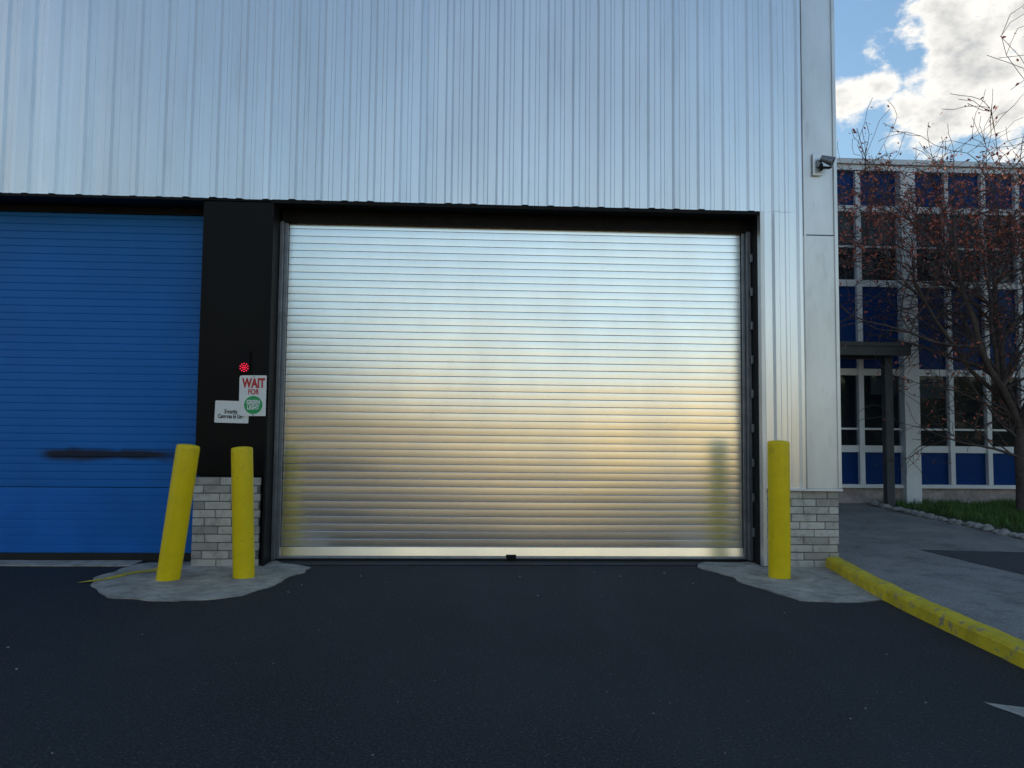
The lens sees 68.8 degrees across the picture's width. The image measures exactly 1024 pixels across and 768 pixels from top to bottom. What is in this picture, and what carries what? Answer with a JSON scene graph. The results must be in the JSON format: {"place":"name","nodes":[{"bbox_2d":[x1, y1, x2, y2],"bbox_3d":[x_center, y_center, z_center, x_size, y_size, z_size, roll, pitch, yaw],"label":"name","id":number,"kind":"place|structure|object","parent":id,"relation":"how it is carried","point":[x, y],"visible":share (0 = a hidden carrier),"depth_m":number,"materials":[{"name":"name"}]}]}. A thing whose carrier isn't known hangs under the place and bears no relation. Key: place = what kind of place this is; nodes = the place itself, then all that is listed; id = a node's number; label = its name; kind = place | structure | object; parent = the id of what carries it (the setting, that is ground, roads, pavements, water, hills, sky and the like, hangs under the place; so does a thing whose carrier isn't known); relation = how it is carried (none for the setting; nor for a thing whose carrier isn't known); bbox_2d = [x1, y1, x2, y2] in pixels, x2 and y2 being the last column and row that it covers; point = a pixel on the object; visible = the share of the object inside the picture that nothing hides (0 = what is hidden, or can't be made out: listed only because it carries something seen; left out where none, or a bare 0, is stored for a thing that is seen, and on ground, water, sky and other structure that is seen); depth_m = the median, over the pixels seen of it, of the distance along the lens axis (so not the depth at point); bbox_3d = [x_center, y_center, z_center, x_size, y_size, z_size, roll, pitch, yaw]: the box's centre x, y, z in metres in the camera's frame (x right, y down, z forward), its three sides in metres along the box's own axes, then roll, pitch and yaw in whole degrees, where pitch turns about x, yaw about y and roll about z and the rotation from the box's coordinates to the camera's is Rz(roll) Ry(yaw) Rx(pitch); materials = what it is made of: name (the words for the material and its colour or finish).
{"place":"outdoors","nodes":[
{"label":"outdoors","id":0,"kind":"place"},
{"bbox_2d":[0,487,193,552],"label":"blue roller door lower panel","id":1,"kind":"structure","parent":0,"point":[73,520],"depth_m":8.86,"materials":[{"name":"blue metal"}]},
{"bbox_2d":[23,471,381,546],"bbox_3d":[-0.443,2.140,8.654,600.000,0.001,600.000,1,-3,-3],"label":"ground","id":2,"kind":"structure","parent":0,"point":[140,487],"depth_m":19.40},
{"bbox_2d":[0,192,790,463],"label":"wall","id":3,"kind":"structure","parent":2,"relation":"on","point":[361,201],"depth_m":9.63,"materials":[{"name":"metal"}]},
{"bbox_2d":[271,221,752,560],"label":"door guides","id":4,"kind":"object","parent":3,"relation":"attached to","point":[746,394],"depth_m":9.12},
{"bbox_2d":[0,211,203,487],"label":"blue roller door slats","id":5,"kind":"object","parent":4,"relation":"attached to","point":[78,330],"visible":0.91,"depth_m":8.99,"materials":[{"name":"blue metal"}]},
{"bbox_2d":[280,224,743,546],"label":"roller door slats","id":6,"kind":"object","parent":4,"relation":"attached to","point":[517,424],"visible":1,"depth_m":9.20,"materials":[{"name":"silver metal"}]},
{"bbox_2d":[280,546,743,557],"bbox_3d":[0.043,2.043,9.087,5.670,0.116,0.054,1,-3,-3],"label":"door bottom bar","id":7,"kind":"object","parent":4,"relation":"attached to","point":[634,552],"depth_m":9.07,"materials":[{"name":"silver metal"}]},
{"bbox_2d":[506,555,515,559],"bbox_3d":[-0.009,2.093,9.016,0.120,0.065,0.025,1,-3,-3],"label":"door pull","id":8,"kind":"object","parent":7,"relation":"attached to","point":[510,557],"depth_m":9.01,"materials":[{"name":"black metal"}]},
{"bbox_2d":[278,559,745,560],"bbox_3d":[0.042,2.133,9.074,5.670,0.034,0.050,1,-3,-3],"label":"door bottom seal","id":9,"kind":"object","parent":7,"relation":"attached to","point":[511,560],"depth_m":9.05,"materials":[{"name":"black rubber"}]},
{"bbox_2d":[279,557,744,558],"bbox_3d":[0.044,2.106,9.040,5.670,0.014,0.030,1,-3,-3],"label":"door bottom angle","id":10,"kind":"object","parent":7,"relation":"attached to","point":[475,558],"depth_m":9.00,"materials":[{"name":"metal"}]},
{"bbox_2d":[750,216,761,565],"bbox_3d":[2.977,0.072,9.326,0.038,4.238,0.638,1,-3,-3],"label":"reveal","id":11,"kind":"object","parent":4,"relation":"attached to","point":[755,399],"visible":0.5,"depth_m":9.11,"materials":[{"name":"metal"}]},
{"bbox_2d":[750,254,755,536],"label":"guide brackets","id":12,"kind":"object","parent":11,"relation":"attached to","point":[752,396],"visible":1,"depth_m":9.15,"materials":[{"name":"metal"}]},
{"bbox_2d":[791,0,838,488],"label":"corner trim","id":13,"kind":"structure","parent":3,"relation":"attached to","point":[822,395],"depth_m":9.03,"materials":[{"name":"metal"}]},
{"bbox_2d":[801,0,841,488],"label":"corner trim fold","id":14,"kind":"object","parent":13,"relation":"attached to","point":[835,252],"visible":1,"depth_m":9.02,"materials":[{"name":"metal"}]},
{"bbox_2d":[812,153,835,175],"bbox_3d":[3.752,-2.667,8.994,0.264,0.280,0.129,-2,-4,38],"label":"security camera","id":15,"kind":"object","parent":13,"relation":"attached to","point":[818,159],"visible":1,"depth_m":9.01,"materials":[{"name":"metal"}]},
{"bbox_2d":[838,488,1015,502],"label":"base wall","id":16,"kind":"structure","parent":2,"relation":"on","point":[857,495],"depth_m":16.06,"materials":[{"name":"grey concrete"}]},
{"bbox_2d":[842,484,1015,488],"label":"base sill","id":17,"kind":"structure","parent":16,"relation":"on","point":[935,486],"depth_m":15.99,"materials":[{"name":"grey concrete"}]},
{"bbox_2d":[853,171,1023,484],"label":"mullions","id":18,"kind":"object","parent":16,"relation":"on","point":[950,425],"visible":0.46,"depth_m":16.14,"materials":[{"name":"white paint"}]},
{"bbox_2d":[841,279,1013,446],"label":"building body","id":19,"kind":"structure","parent":2,"relation":"on","point":[924,445],"depth_m":16.84,"materials":[{"name":"white metal"}]},
{"bbox_2d":[837,172,1023,484],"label":"spandrel panels","id":20,"kind":"object","parent":19,"relation":"attached to","point":[970,468],"depth_m":16.21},
{"bbox_2d":[0,560,1023,767],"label":"asphalt yard","id":21,"kind":"structure","parent":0,"point":[741,675],"depth_m":4.84,"materials":[{"name":"black asphalt"}]},
{"bbox_2d":[0,560,142,566],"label":"door threshold","id":22,"kind":"object","parent":21,"relation":"on","point":[101,563],"depth_m":8.59,"materials":[{"name":"concrete"}]},
{"bbox_2d":[0,553,191,560],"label":"blue door seal","id":23,"kind":"object","parent":21,"relation":"on","point":[86,556],"depth_m":8.82,"materials":[{"name":"black rubber"}]},
{"bbox_2d":[91,561,311,601],"bbox_3d":[-3.305,2.061,7.826,2.128,0.060,2.084,1,-3,-3],"label":"concrete apron","id":24,"kind":"object","parent":21,"relation":"on","point":[200,582],"visible":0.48,"depth_m":7.59,"materials":[{"name":"grey concrete"}]},
{"bbox_2d":[82,568,156,581],"bbox_3d":[-4.062,2.030,8.002,0.187,0.001,1.131,-2,-4,32],"label":"painted marking","id":25,"kind":"object","parent":24,"relation":"on","point":[135,573],"visible":0.71,"depth_m":7.96,"materials":[{"name":"yellow paint"}]},
{"bbox_2d":[156,444,199,580],"bbox_3d":[-3.488,1.359,7.810,0.237,1.466,0.238,7,-4,-2],"label":"bollard","id":26,"kind":"object","parent":24,"relation":"on","point":[177,515],"visible":0.86,"depth_m":7.72,"materials":[{"name":"yellow metal"}]},
{"bbox_2d":[192,477,260,565],"bbox_3d":[-3.280,1.587,8.722,0.743,1.016,0.334,1,-3,-3],"label":"brick pier mortar","id":27,"kind":"object","parent":24,"relation":"on","point":[259,506],"visible":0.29,"depth_m":8.56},
{"bbox_2d":[191,478,262,565],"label":"brick pier","id":28,"kind":"structure","parent":24,"relation":"on","point":[210,557],"depth_m":8.54,"materials":[{"name":"grey brick"}]},
{"bbox_2d":[197,212,281,564],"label":"wall","id":29,"kind":"structure","parent":24,"relation":"on","point":[261,509],"depth_m":8.64,"materials":[{"name":"black"}]},
{"bbox_2d":[214,400,248,422],"bbox_3d":[-3.232,0.322,8.626,0.385,0.255,0.009,2,-3,-3],"label":"security cameras sign","id":30,"kind":"object","parent":29,"relation":"attached to","point":[226,411],"visible":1,"depth_m":8.62,"materials":[{"name":"white paint"}]},
{"bbox_2d":[195,201,271,475],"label":"pier panel","id":31,"kind":"structure","parent":29,"relation":"attached to","point":[234,302],"depth_m":8.70,"materials":[{"name":"black metal"}]},
{"bbox_2d":[239,350,250,372],"bbox_3d":[-3.096,-0.258,8.660,0.124,0.266,0.042,1,-3,-3],"label":"traffic light","id":32,"kind":"object","parent":29,"relation":"attached to","point":[244,360],"visible":1,"depth_m":8.65,"materials":[{"name":"black plastic"}]},
{"bbox_2d":[239,375,267,415],"bbox_3d":[-2.987,0.135,8.637,0.325,0.470,0.016,0,-3,-3],"label":"wait for green light sign","id":33,"kind":"object","parent":29,"relation":"attached to","point":[253,395],"visible":1,"depth_m":8.64,"materials":[{"name":"white paint"}]},
{"bbox_2d":[261,203,280,565],"bbox_3d":[-2.837,-0.018,8.810,0.027,4.238,0.312,1,-3,-3],"label":"pier edge angle","id":34,"kind":"object","parent":29,"relation":"attached to","point":[271,391],"visible":1,"depth_m":8.76,"materials":[{"name":"black metal"}]},
{"bbox_2d":[0,204,749,233],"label":"door header","id":35,"kind":"object","parent":29,"relation":"attached to","point":[325,217],"depth_m":9.20},
{"bbox_2d":[0,196,756,220],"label":"lintel soffit","id":36,"kind":"structure","parent":29,"relation":"on","point":[104,202],"depth_m":9.02,"materials":[{"name":"metal"}]},
{"bbox_2d":[0,193,759,214],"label":"header drip edge","id":37,"kind":"object","parent":36,"relation":"attached to","point":[436,205],"visible":1,"depth_m":8.86,"materials":[{"name":"metal"}]},
{"bbox_2d":[231,446,254,578],"bbox_3d":[-2.864,1.385,7.959,0.225,1.436,0.227,-2,-3,-3],"label":"bollard","id":38,"kind":"object","parent":24,"relation":"on","point":[243,546],"visible":0.9,"depth_m":7.87,"materials":[{"name":"yellow metal"}]},
{"bbox_2d":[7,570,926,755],"bbox_3d":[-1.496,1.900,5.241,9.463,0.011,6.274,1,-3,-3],"label":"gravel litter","id":39,"kind":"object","parent":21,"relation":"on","point":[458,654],"visible":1,"depth_m":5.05,"materials":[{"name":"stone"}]},
{"bbox_2d":[272,557,748,564],"bbox_3d":[0.057,2.144,9.079,5.840,0.001,0.600,1,-3,-3],"label":"door sill slab","id":40,"kind":"structure","parent":21,"relation":"on","point":[498,562],"depth_m":8.91,"materials":[{"name":"grey concrete"}]},
{"bbox_2d":[696,561,881,602],"bbox_3d":[3.024,2.141,8.098,1.655,0.060,2.179,1,-3,-3],"label":"concrete apron","id":41,"kind":"object","parent":21,"relation":"on","point":[819,584],"visible":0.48,"depth_m":7.92,"materials":[{"name":"grey concrete"}]},
{"bbox_2d":[757,211,767,565],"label":"jamb trim","id":42,"kind":"structure","parent":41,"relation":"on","point":[762,395],"depth_m":8.93,"materials":[{"name":"metal"}]},
{"bbox_2d":[767,440,790,578],"bbox_3d":[2.943,1.399,8.241,0.238,1.556,0.238,1,-3,-3],"label":"bollard","id":43,"kind":"object","parent":41,"relation":"on","point":[779,519],"visible":0.91,"depth_m":8.15,"materials":[{"name":"yellow metal"}]},
{"bbox_2d":[767,491,838,560],"bbox_3d":[3.444,1.732,9.021,0.858,0.896,0.294,1,-3,-3],"label":"brick plinth mortar","id":44,"kind":"object","parent":41,"relation":"on","point":[791,514],"visible":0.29,"depth_m":8.88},
{"bbox_2d":[767,491,838,566],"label":"brick plinth","id":45,"kind":"structure","parent":41,"relation":"on","point":[833,519],"depth_m":8.88,"materials":[{"name":"grey brick"}]},
{"bbox_2d":[826,557,1023,668],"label":"kerb","id":46,"kind":"structure","parent":21,"relation":"on","point":[1001,644],"depth_m":6.23,"materials":[{"name":"yellow paint"}]},
{"bbox_2d":[985,702,1023,718],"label":"painted marking","id":47,"kind":"object","parent":21,"relation":"on","point":[1017,711],"visible":1,"depth_m":4.34,"materials":[{"name":"paint"}]},
{"bbox_2d":[834,0,1023,162],"label":"sky","id":48,"kind":"structure","parent":0,"point":[909,54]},
{"bbox_2d":[838,503,1023,640],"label":"walkway","id":49,"kind":"structure","parent":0,"point":[883,543],"depth_m":8.80,"materials":[{"name":"concrete"}]},
{"bbox_2d":[840,341,910,506],"bbox_3d":[6.223,0.829,15.301,3.520,3.330,0.950,1,-3,-3],"label":"entrance canopy","id":50,"kind":"object","parent":49,"relation":"on","point":[851,349],"visible":0.59,"depth_m":15.21,"materials":[{"name":"metal"}]},
{"bbox_2d":[895,170,921,503],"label":"column piers","id":51,"kind":"object","parent":49,"relation":"on","point":[911,478],"depth_m":15.97,"materials":[{"name":"white paint"}]},
{"bbox_2d":[837,205,1023,453],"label":"transoms","id":52,"kind":"object","parent":51,"relation":"attached to","point":[897,449],"depth_m":16.15,"materials":[{"name":"white paint"}]},
{"bbox_2d":[837,158,1023,176],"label":"parapet","id":53,"kind":"structure","parent":51,"relation":"on","point":[854,165],"depth_m":16.33,"materials":[{"name":"metal"}]},
{"bbox_2d":[838,212,1023,445],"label":"window glass","id":54,"kind":"object","parent":51,"relation":"attached to","point":[872,390],"depth_m":16.20,"materials":[{"name":"black"}]},
{"bbox_2d":[839,245,1022,430],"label":"rails","id":55,"kind":"object","parent":51,"relation":"attached to","point":[922,428],"depth_m":16.15,"materials":[{"name":"grey metal"}]},
{"bbox_2d":[869,500,1023,539],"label":"edging stones","id":56,"kind":"object","parent":49,"relation":"on","point":[990,528],"visible":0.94,"depth_m":12.41,"materials":[{"name":"grey stone"}]},
{"bbox_2d":[919,549,1023,574],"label":"walkway patch","id":57,"kind":"object","parent":49,"relation":"on","point":[1011,561],"visible":1,"depth_m":9.06,"materials":[{"name":"concrete"}]},
{"bbox_2d":[868,496,1023,533],"bbox_3d":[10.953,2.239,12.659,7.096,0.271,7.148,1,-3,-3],"label":"lawn grass","id":58,"kind":"structure","parent":0,"point":[1008,516],"depth_m":13.80,"materials":[{"name":"green plant"}]},
{"bbox_2d":[837,4,1023,512],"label":"tree","id":59,"kind":"object","parent":58,"relation":"on","point":[1001,373],"visible":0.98,"depth_m":13.99,"materials":[{"name":"brown plant"}]},
{"bbox_3d":[3.256,2.454,20.994,0.080,0.890,24.085,1,-3,-3],"label":"brick plinth","id":60,"kind":"object","parent":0,"visible":0},
{"bbox_2d":[767,488,842,491],"bbox_3d":[3.467,1.256,8.877,0.910,0.030,0.080,1,-3,-3],"label":"plinth flashing","id":61,"kind":"object","parent":60,"relation":"on","point":[801,489],"visible":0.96,"depth_m":8.85,"materials":[{"name":"metal"}]},
{"bbox_2d":[764,211,805,488],"bbox_3d":[3.264,-0.423,8.969,0.480,3.335,0.048,1,-3,-3],"label":"siding jamb strip","id":62,"kind":"object","parent":61,"relation":"on","point":[784,334],"visible":0.92,"depth_m":8.98,"materials":[{"name":"metal"}]},
{"bbox_3d":[-10.814,-7.531,20.811,28.600,0.120,24.300,1,-3,-3],"label":"roof","id":63,"kind":"object","parent":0,"visible":0},
{"bbox_2d":[0,0,802,212],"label":"siding","id":64,"kind":"object","parent":63,"relation":"attached to","point":[680,104],"visible":1,"depth_m":8.93,"materials":[{"name":"metal"}]}
]}

